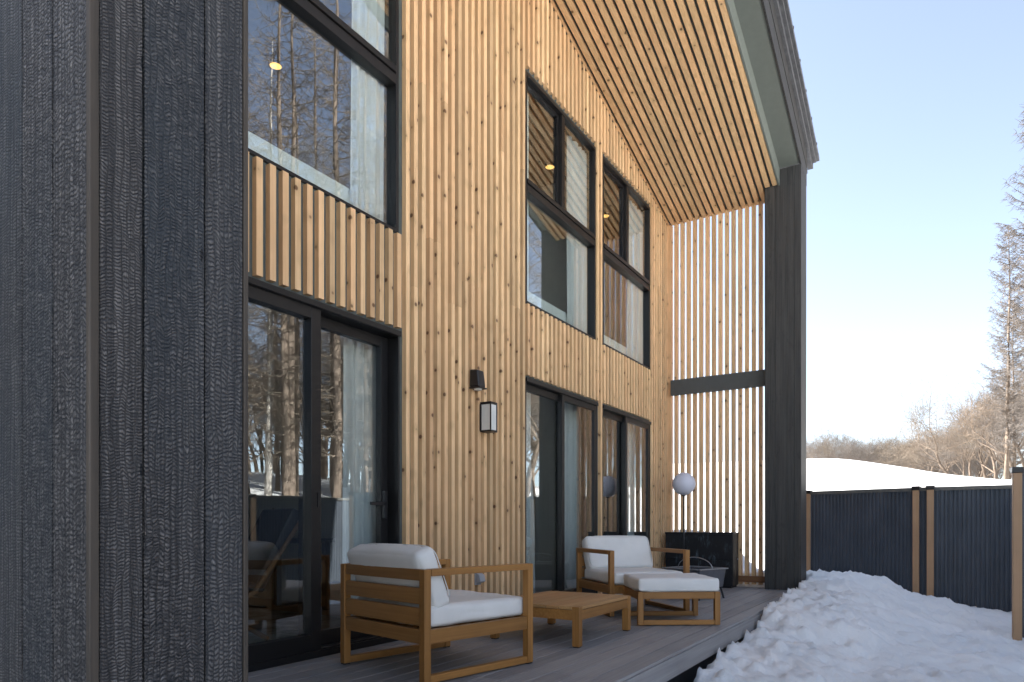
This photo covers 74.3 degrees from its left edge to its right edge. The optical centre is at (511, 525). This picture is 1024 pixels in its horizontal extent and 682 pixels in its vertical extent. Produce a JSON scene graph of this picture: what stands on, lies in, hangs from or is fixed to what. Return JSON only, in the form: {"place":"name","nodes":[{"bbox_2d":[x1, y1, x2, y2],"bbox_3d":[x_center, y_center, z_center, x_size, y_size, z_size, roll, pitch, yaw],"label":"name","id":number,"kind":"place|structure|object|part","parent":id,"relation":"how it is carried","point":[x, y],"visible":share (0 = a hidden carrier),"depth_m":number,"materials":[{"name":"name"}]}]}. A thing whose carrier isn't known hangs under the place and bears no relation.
{"place":"outdoors","nodes":[
{"label":"outdoors","id":0,"kind":"place"},
{"bbox_2d":[673,458,1023,681],"bbox_3d":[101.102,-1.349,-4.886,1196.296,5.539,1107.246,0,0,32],"label":"snow ground","id":1,"kind":"structure","parent":0,"point":[819,625],"depth_m":6.80,"materials":[{"name":"white snow"}]},
{"bbox_2d":[0,0,819,681],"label":"house","id":2,"kind":"structure","parent":1,"relation":"on","point":[206,266],"depth_m":5.39,"materials":[{"name":"charred dark timber"},{"name":"natural cedar slats"},{"name":"dark grey metal"}]},
{"bbox_2d":[268,59,282,70],"bbox_3d":[-2.264,-4.406,6.473,0.140,0.024,0.140,0,0,32],"label":"ceiling light","id":3,"kind":"object","parent":2,"relation":"attached to","point":[275,64],"visible":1,"depth_m":6.46,"materials":[{"name":"yellow metal"}]},
{"bbox_2d":[248,607,339,643],"bbox_3d":[-2.668,0.882,5.688,2.150,0.016,2.400,0,0,32],"label":"rug","id":4,"kind":"object","parent":2,"relation":"on","point":[275,624],"depth_m":6.01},
{"bbox_2d":[248,508,297,640],"bbox_3d":[-2.204,0.363,5.237,1.065,1.026,0.696,0,0,-43],"label":"reclining chair","id":5,"kind":"object","parent":4,"relation":"on","point":[272,533],"visible":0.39,"depth_m":5.26,"materials":[{"name":"wood"},{"name":"light fabric"}]},
{"bbox_2d":[274,538,335,609],"bbox_3d":[-2.671,0.510,6.576,0.900,0.740,1.700,0,0,32],"label":"dining table","id":6,"kind":"object","parent":4,"relation":"on","point":[325,542],"visible":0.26,"depth_m":7.02,"materials":[{"name":"wood"}]},
{"bbox_2d":[248,0,398,232],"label":"window","id":7,"kind":"structure","parent":2,"relation":"in","point":[385,68],"depth_m":4.88,"materials":[{"name":"brown metal"}]},
{"bbox_2d":[248,276,401,671],"bbox_3d":[-1.393,-0.301,4.534,0.256,2.362,1.662,0,0,32],"label":"sliding door","id":8,"kind":"structure","parent":2,"relation":"in","point":[311,641],"depth_m":4.53,"materials":[{"name":"brown metal"}]},
{"bbox_2d":[342,337,375,598],"bbox_3d":[-1.115,-0.430,5.292,0.075,2.580,0.522,0,0,32],"label":"curtain","id":9,"kind":"object","parent":2,"relation":"hanging from","point":[359,445],"visible":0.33,"depth_m":5.18,"materials":[{"name":"white fabric"}]},
{"bbox_2d":[350,0,384,220],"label":"curtain","id":10,"kind":"object","parent":2,"relation":"hanging from","point":[367,145],"visible":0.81,"depth_m":5.05,"materials":[{"name":"white fabric"}]},
{"bbox_2d":[469,369,486,390],"bbox_3d":[-0.297,-1.273,5.924,0.114,0.181,0.120,0,0,32],"label":"wall spotlight","id":11,"kind":"object","parent":2,"relation":"attached to","point":[477,381],"depth_m":5.89,"materials":[{"name":"black metal"}]},
{"bbox_2d":[475,573,484,584],"bbox_3d":[-0.282,0.470,5.997,0.063,0.120,0.090,0,0,32],"label":"outlet cover","id":12,"kind":"object","parent":2,"relation":"attached to","point":[479,578],"visible":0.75,"depth_m":5.97,"materials":[{"name":"grey plastic"}]},
{"bbox_2d":[480,401,496,432],"bbox_3d":[-0.212,-0.963,6.048,0.126,0.266,0.108,0,0,32],"label":"wall lantern","id":13,"kind":"object","parent":2,"relation":"attached to","point":[488,416],"depth_m":6.01,"materials":[{"name":"white glass"}]},
{"bbox_2d":[526,392,534,592],"bbox_3d":[0.161,-0.430,7.325,0.075,2.580,0.262,0,0,32],"label":"curtain","id":14,"kind":"object","parent":2,"relation":"hanging from","point":[530,539],"visible":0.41,"depth_m":7.33,"materials":[{"name":"white fabric"}]},
{"bbox_2d":[544,162,554,169],"bbox_3d":[0.466,-4.406,8.302,0.140,0.024,0.140,0,0,32],"label":"ceiling light","id":15,"kind":"object","parent":2,"relation":"attached to","point":[549,166],"visible":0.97,"depth_m":8.29,"materials":[{"name":"yellow metal"}]},
{"bbox_2d":[525,70,595,339],"bbox_3d":[0.501,-3.395,7.510,0.195,2.330,1.655,0,0,32],"label":"window","id":16,"kind":"structure","parent":2,"relation":"in","point":[555,209],"depth_m":7.45,"materials":[{"name":"brown metal"}]},
{"bbox_2d":[525,377,598,592],"bbox_3d":[0.491,-0.301,7.537,0.256,2.362,1.692,0,0,32],"label":"sliding door","id":17,"kind":"structure","parent":2,"relation":"in","point":[587,408],"depth_m":7.73,"materials":[{"name":"brown metal"}]},
{"bbox_2d":[565,403,578,589],"bbox_3d":[0.719,-0.430,8.215,0.075,2.580,0.681,0,0,32],"label":"curtain","id":18,"kind":"object","parent":2,"relation":"hanging from","point":[571,478],"visible":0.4,"depth_m":8.16,"materials":[{"name":"white fabric"}]},
{"bbox_2d":[567,136,586,332],"bbox_3d":[0.768,-3.380,7.983,0.043,2.240,0.480,0,0,32],"label":"curtain","id":19,"kind":"object","parent":2,"relation":"hanging from","point":[576,247],"visible":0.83,"depth_m":7.94,"materials":[{"name":"white fabric"}]},
{"bbox_2d":[604,212,609,217],"bbox_3d":[1.326,-4.406,9.616,0.140,0.024,0.140,0,0,32],"label":"ceiling light","id":20,"kind":"object","parent":2,"relation":"attached to","point":[606,214],"visible":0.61,"depth_m":9.59,"materials":[{"name":"yellow metal"}]},
{"bbox_2d":[602,155,649,368],"bbox_3d":[1.479,-3.395,9.069,0.195,2.330,1.635,0,0,32],"label":"window","id":21,"kind":"structure","parent":2,"relation":"in","point":[621,264],"depth_m":9.05,"materials":[{"name":"brown metal"}]},
{"bbox_2d":[602,405,650,593],"bbox_3d":[1.460,-0.301,9.081,0.256,2.362,1.637,0,0,32],"label":"sliding door","id":22,"kind":"structure","parent":2,"relation":"in","point":[641,426],"depth_m":9.67,"materials":[{"name":"brown metal"}]},
{"bbox_2d":[627,423,633,535],"bbox_3d":[1.787,-0.430,9.917,0.076,2.580,0.600,0,0,32],"label":"curtain","id":23,"kind":"object","parent":2,"relation":"hanging from","point":[630,479],"visible":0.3,"depth_m":9.81,"materials":[{"name":"white fabric"}]},
{"bbox_2d":[627,200,642,363],"bbox_3d":[1.730,-3.380,9.516,0.043,2.240,0.521,0,0,32],"label":"curtain","id":24,"kind":"object","parent":2,"relation":"hanging from","point":[634,322],"visible":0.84,"depth_m":9.53,"materials":[{"name":"white fabric"}]},
{"bbox_2d":[248,586,786,681],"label":"wooden deck","id":25,"kind":"structure","parent":1,"relation":"on","point":[610,650],"depth_m":4.75,"materials":[{"name":"grey wood"}]},
{"bbox_2d":[340,543,532,681],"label":"lounge armchair","id":26,"kind":"object","parent":25,"relation":"on","point":[405,592],"visible":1,"depth_m":4.00,"materials":[{"name":"brown wood"}]},
{"bbox_2d":[490,591,630,647],"bbox_3d":[0.410,0.733,5.439,0.766,0.295,0.966,0,0,32],"label":"coffee table","id":27,"kind":"object","parent":25,"relation":"on","point":[576,608],"visible":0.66,"depth_m":5.18,"materials":[{"name":"brown wood"}]},
{"bbox_2d":[576,535,689,616],"bbox_3d":[1.223,0.496,6.984,0.866,0.768,0.886,0,0,-16],"label":"lounge armchair","id":28,"kind":"object","parent":25,"relation":"on","point":[608,562],"visible":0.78,"depth_m":7.13,"materials":[{"name":"white fabric"}]},
{"bbox_2d":[623,573,719,625],"bbox_3d":[1.444,0.665,6.224,0.742,0.419,0.661,0,0,-3],"label":"footstool","id":29,"kind":"object","parent":25,"relation":"on","point":[694,587],"visible":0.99,"depth_m":5.91,"materials":[{"name":"white fabric"}]},
{"bbox_2d":[672,473,695,548],"bbox_3d":[2.394,0.073,9.418,0.316,1.613,0.316,0,0,32],"label":"globe lamp","id":30,"kind":"object","parent":25,"relation":"on","point":[683,484],"visible":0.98,"depth_m":9.32,"materials":[{"name":"white glass"}]},
{"bbox_2d":[662,557,727,600],"bbox_3d":[2.217,0.634,8.195,0.566,0.499,0.566,0,0,-38],"label":"fire pit","id":31,"kind":"object","parent":25,"relation":"on","point":[716,572],"visible":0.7,"depth_m":8.09,"materials":[{"name":"metal"}]},
{"bbox_2d":[665,532,738,587],"bbox_3d":[2.751,0.491,9.779,0.997,0.778,0.349,0,0,32],"label":"storage cabinet","id":32,"kind":"object","parent":25,"relation":"on","point":[717,549],"visible":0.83,"depth_m":9.57,"materials":[{"name":"metal"}]},
{"bbox_3d":[2.450,0.311,9.770,0.476,0.358,0.014,0,0,32],"label":"door","id":33,"kind":"part","parent":32,"relation":"part of","materials":[{"name":"black wood"}]},
{"bbox_3d":[2.856,0.311,9.515,0.476,0.358,0.014,0,0,32],"label":"door","id":34,"kind":"part","parent":32,"relation":"part of","materials":[{"name":"black wood"}]},
{"bbox_2d":[806,425,817,457],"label":"bare tree","id":35,"kind":"object","parent":1,"relation":"on","point":[809,443],"visible":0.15,"depth_m":68.60,"materials":[{"name":"brown plant"}]},
{"bbox_2d":[806,436,844,457],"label":"bare tree","id":36,"kind":"object","parent":1,"relation":"on","point":[823,450],"visible":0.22,"depth_m":72.66,"materials":[{"name":"brown plant"}]},
{"bbox_2d":[806,418,852,458],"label":"bare tree","id":37,"kind":"object","parent":1,"relation":"on","point":[817,452],"visible":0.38,"depth_m":70.47,"materials":[{"name":"brown plant"}]},
{"bbox_2d":[815,433,854,458],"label":"bare tree","id":38,"kind":"object","parent":1,"relation":"on","point":[835,454],"visible":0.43,"depth_m":68.95,"materials":[{"name":"brown plant"}]},
{"bbox_2d":[806,427,864,458],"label":"bare tree","id":39,"kind":"object","parent":1,"relation":"on","point":[824,445],"visible":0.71,"depth_m":69.20,"materials":[{"name":"brown plant"}]},
{"bbox_2d":[808,424,881,462],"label":"bare tree","id":40,"kind":"object","parent":1,"relation":"on","point":[849,446],"visible":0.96,"depth_m":66.30,"materials":[{"name":"brown plant"}]},
{"bbox_2d":[821,431,870,458],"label":"bare tree","id":41,"kind":"object","parent":1,"relation":"on","point":[853,442],"visible":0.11,"depth_m":72.57,"materials":[{"name":"brown plant"}]},
{"bbox_2d":[832,432,883,461],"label":"bare tree","id":42,"kind":"object","parent":1,"relation":"on","point":[857,459],"visible":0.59,"depth_m":66.40,"materials":[{"name":"brown plant"}]},
{"bbox_2d":[842,443,883,462],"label":"bare tree","id":43,"kind":"object","parent":1,"relation":"on","point":[865,454],"visible":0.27,"depth_m":68.79,"materials":[{"name":"brown plant"}]},
{"bbox_2d":[854,428,908,464],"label":"bare tree","id":44,"kind":"object","parent":1,"relation":"on","point":[881,447],"visible":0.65,"depth_m":66.94,"materials":[{"name":"brown plant"}]},
{"bbox_2d":[851,426,919,464],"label":"bare tree","id":45,"kind":"object","parent":1,"relation":"on","point":[885,450],"visible":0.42,"depth_m":67.16,"materials":[{"name":"brown plant"}]},
{"bbox_2d":[873,435,906,464],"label":"bare tree","id":46,"kind":"object","parent":1,"relation":"on","point":[894,444],"visible":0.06,"depth_m":73.73,"materials":[{"name":"brown plant"}]},
{"bbox_2d":[863,441,921,469],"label":"bare tree","id":47,"kind":"object","parent":1,"relation":"on","point":[890,462],"visible":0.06,"depth_m":72.91,"materials":[{"name":"brown plant"}]},
{"bbox_2d":[878,441,920,467],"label":"bare tree","id":48,"kind":"object","parent":1,"relation":"on","point":[900,455],"visible":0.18,"depth_m":68.46,"materials":[{"name":"brown plant"}]},
{"bbox_2d":[806,485,1011,611],"bbox_3d":[6.204,0.542,3.296,3.850,2.275,16.411,0,0,5],"label":"metal fence","id":49,"kind":"object","parent":1,"relation":"on","point":[953,543],"visible":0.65,"depth_m":10.29,"materials":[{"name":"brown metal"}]},
{"bbox_2d":[885,444,933,468],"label":"bare tree","id":50,"kind":"object","parent":1,"relation":"on","point":[905,463],"visible":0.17,"depth_m":71.20,"materials":[{"name":"brown plant"}]},
{"bbox_2d":[889,444,930,468],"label":"bare tree","id":51,"kind":"object","parent":1,"relation":"on","point":[914,458],"visible":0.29,"depth_m":63.73,"materials":[{"name":"brown plant"}]},
{"bbox_2d":[891,436,932,468],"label":"bare tree","id":52,"kind":"object","parent":1,"relation":"on","point":[908,448],"visible":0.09,"depth_m":68.42,"materials":[{"name":"brown plant"}]},
{"bbox_2d":[871,368,953,473],"bbox_3d":[28.440,-6.459,48.324,7.061,8.635,6.427,0,0,-28],"label":"bare tree","id":53,"kind":"object","parent":1,"relation":"on","point":[912,415],"visible":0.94,"depth_m":47.33,"materials":[{"name":"brown plant"}]},
{"bbox_2d":[900,443,948,472],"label":"bare tree","id":54,"kind":"object","parent":1,"relation":"on","point":[926,466],"visible":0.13,"depth_m":68.65,"materials":[{"name":"brown plant"}]},
{"bbox_2d":[889,421,978,472],"bbox_3d":[36.497,-6.005,58.538,7.043,6.781,5.934,0,0,25],"label":"bare tree","id":55,"kind":"object","parent":1,"relation":"on","point":[909,450],"visible":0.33,"depth_m":59.21,"materials":[{"name":"brown plant"}]},
{"bbox_2d":[894,415,977,473],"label":"bare tree","id":56,"kind":"object","parent":1,"relation":"on","point":[930,454],"visible":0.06,"depth_m":67.15,"materials":[{"name":"brown plant"}]},
{"bbox_2d":[902,431,972,472],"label":"bare tree","id":57,"kind":"object","parent":1,"relation":"on","point":[943,457],"visible":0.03,"depth_m":67.31,"materials":[{"name":"brown plant"}]},
{"bbox_2d":[903,425,977,472],"bbox_3d":[39.844,-5.840,61.815,6.378,6.974,5.902,0,0,-5],"label":"bare tree","id":58,"kind":"object","parent":1,"relation":"on","point":[946,449],"visible":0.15,"depth_m":62.22,"materials":[{"name":"brown plant"}]},
{"bbox_2d":[913,428,987,473],"bbox_3d":[33.329,-5.242,52.029,4.381,5.382,5.294,0,0,-3],"label":"bare tree","id":59,"kind":"object","parent":1,"relation":"on","point":[942,455],"visible":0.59,"depth_m":52.18,"materials":[{"name":"brown plant"}]},
{"bbox_2d":[912,413,1002,475],"bbox_3d":[37.413,-6.424,56.141,8.382,8.521,6.937,0,0,44],"label":"bare tree","id":60,"kind":"object","parent":1,"relation":"on","point":[963,466],"visible":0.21,"depth_m":56.44,"materials":[{"name":"brown plant"}]},
{"bbox_2d":[943,446,971,475],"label":"bare tree","id":61,"kind":"object","parent":1,"relation":"on","point":[953,469],"visible":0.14,"depth_m":72.61,"materials":[{"name":"brown plant"}]},
{"bbox_2d":[941,453,974,475],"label":"bare tree","id":62,"kind":"object","parent":1,"relation":"on","point":[961,468],"visible":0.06,"depth_m":76.19,"materials":[{"name":"brown plant"}]},
{"bbox_2d":[905,347,1023,476],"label":"bare tree","id":63,"kind":"object","parent":1,"relation":"on","point":[964,421],"visible":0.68,"depth_m":44.46,"materials":[{"name":"brown plant"}]},
{"bbox_2d":[929,409,1001,476],"bbox_3d":[34.030,-5.481,50.287,6.003,6.564,5.555,0,0,-40],"label":"bare tree","id":64,"kind":"object","parent":1,"relation":"on","point":[968,459],"visible":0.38,"depth_m":50.02,"materials":[{"name":"brown plant"}]},
{"bbox_2d":[916,371,1023,478],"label":"bare tree","id":65,"kind":"object","parent":1,"relation":"on","point":[993,462],"visible":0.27,"depth_m":49.23,"materials":[{"name":"brown plant"}]},
{"bbox_2d":[926,393,1020,477],"bbox_3d":[40.266,-6.922,55.813,10.329,9.946,8.704,0,0,-3],"label":"bare tree","id":66,"kind":"object","parent":1,"relation":"on","point":[985,464],"visible":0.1,"depth_m":56.97,"materials":[{"name":"brown plant"}]},
{"bbox_2d":[942,437,1010,477],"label":"bare tree","id":67,"kind":"object","parent":1,"relation":"on","point":[990,461],"visible":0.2,"depth_m":65.51,"materials":[{"name":"brown plant"}]},
{"bbox_2d":[937,383,1019,477],"bbox_3d":[34.970,-6.251,50.377,7.291,8.615,7.879,0,0,10],"label":"bare tree","id":68,"kind":"object","parent":1,"relation":"on","point":[983,467],"visible":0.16,"depth_m":49.96,"materials":[{"name":"brown plant"}]},
{"bbox_2d":[937,382,1023,479],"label":"bare tree","id":69,"kind":"object","parent":1,"relation":"on","point":[992,438],"visible":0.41,"depth_m":45.88,"materials":[{"name":"brown plant"}]},
{"bbox_2d":[942,396,1021,478],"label":"bare tree","id":70,"kind":"object","parent":1,"relation":"on","point":[983,451],"visible":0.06,"depth_m":66.86,"materials":[{"name":"brown plant"}]},
{"bbox_2d":[957,454,1016,476],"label":"bare tree","id":71,"kind":"object","parent":1,"relation":"on","point":[973,469],"visible":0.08,"depth_m":77.56,"materials":[{"name":"brown plant"}]},
{"bbox_2d":[962,449,1011,478],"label":"bare tree","id":72,"kind":"object","parent":1,"relation":"on","point":[979,466],"visible":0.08,"depth_m":73.08,"materials":[{"name":"brown plant"}]},
{"bbox_2d":[958,415,1016,477],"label":"bare tree","id":73,"kind":"object","parent":1,"relation":"on","point":[979,473],"visible":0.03,"depth_m":67.57,"materials":[{"name":"brown plant"}]},
{"bbox_2d":[953,380,1023,466],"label":"bare tree","id":74,"kind":"object","parent":1,"relation":"on","point":[1020,454],"visible":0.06,"depth_m":48.09,"materials":[{"name":"brown plant"}]},
{"bbox_2d":[966,446,1019,478],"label":"bare tree","id":75,"kind":"object","parent":1,"relation":"on","point":[992,468],"visible":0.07,"depth_m":73.73,"materials":[{"name":"brown plant"}]},
{"bbox_2d":[990,435,1002,476],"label":"birch tree","id":76,"kind":"object","parent":1,"relation":"on","point":[996,465],"visible":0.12,"depth_m":60.01,"materials":[{"name":"brown plant"}]},
{"bbox_2d":[970,379,1023,477],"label":"bare tree","id":77,"kind":"object","parent":1,"relation":"on","point":[1011,441],"visible":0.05,"depth_m":54.97,"materials":[{"name":"brown plant"}]},
{"bbox_2d":[975,223,1023,479],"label":"larch tree","id":78,"kind":"object","parent":1,"relation":"on","point":[1005,417],"visible":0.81,"depth_m":39.90,"materials":[{"name":"brown plant"}]},
{"bbox_2d":[987,102,1023,436],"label":"larch tree","id":79,"kind":"object","parent":1,"relation":"on","point":[1013,233],"visible":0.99,"depth_m":36.62,"materials":[{"name":"brown plant"}]},
{"bbox_2d":[989,297,1023,466],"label":"larch tree","id":80,"kind":"object","parent":1,"relation":"on","point":[1014,457],"visible":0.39,"depth_m":43.99,"materials":[{"name":"brown plant"}]},
{"bbox_2d":[1000,249,1023,457],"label":"larch tree","id":81,"kind":"object","parent":1,"relation":"on","point":[1022,274],"visible":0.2,"depth_m":52.52,"materials":[{"name":"brown plant"}]},
{"bbox_2d":[1000,262,1023,359],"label":"bare tree","id":82,"kind":"object","parent":1,"relation":"on","point":[1013,304],"visible":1,"depth_m":28.62,"materials":[{"name":"brown plant"}]},
{"bbox_2d":[1010,467,1023,640],"bbox_3d":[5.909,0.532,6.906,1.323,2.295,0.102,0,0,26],"label":"fence post","id":83,"kind":"object","parent":1,"relation":"on","point":[1017,553],"visible":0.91,"depth_m":7.15,"materials":[{"name":"brown wood"}]},
{"bbox_2d":[673,0,1023,479],"label":"sky","id":84,"kind":"structure","parent":0,"point":[914,106],"materials":[{"name":"blue"}]}
]}

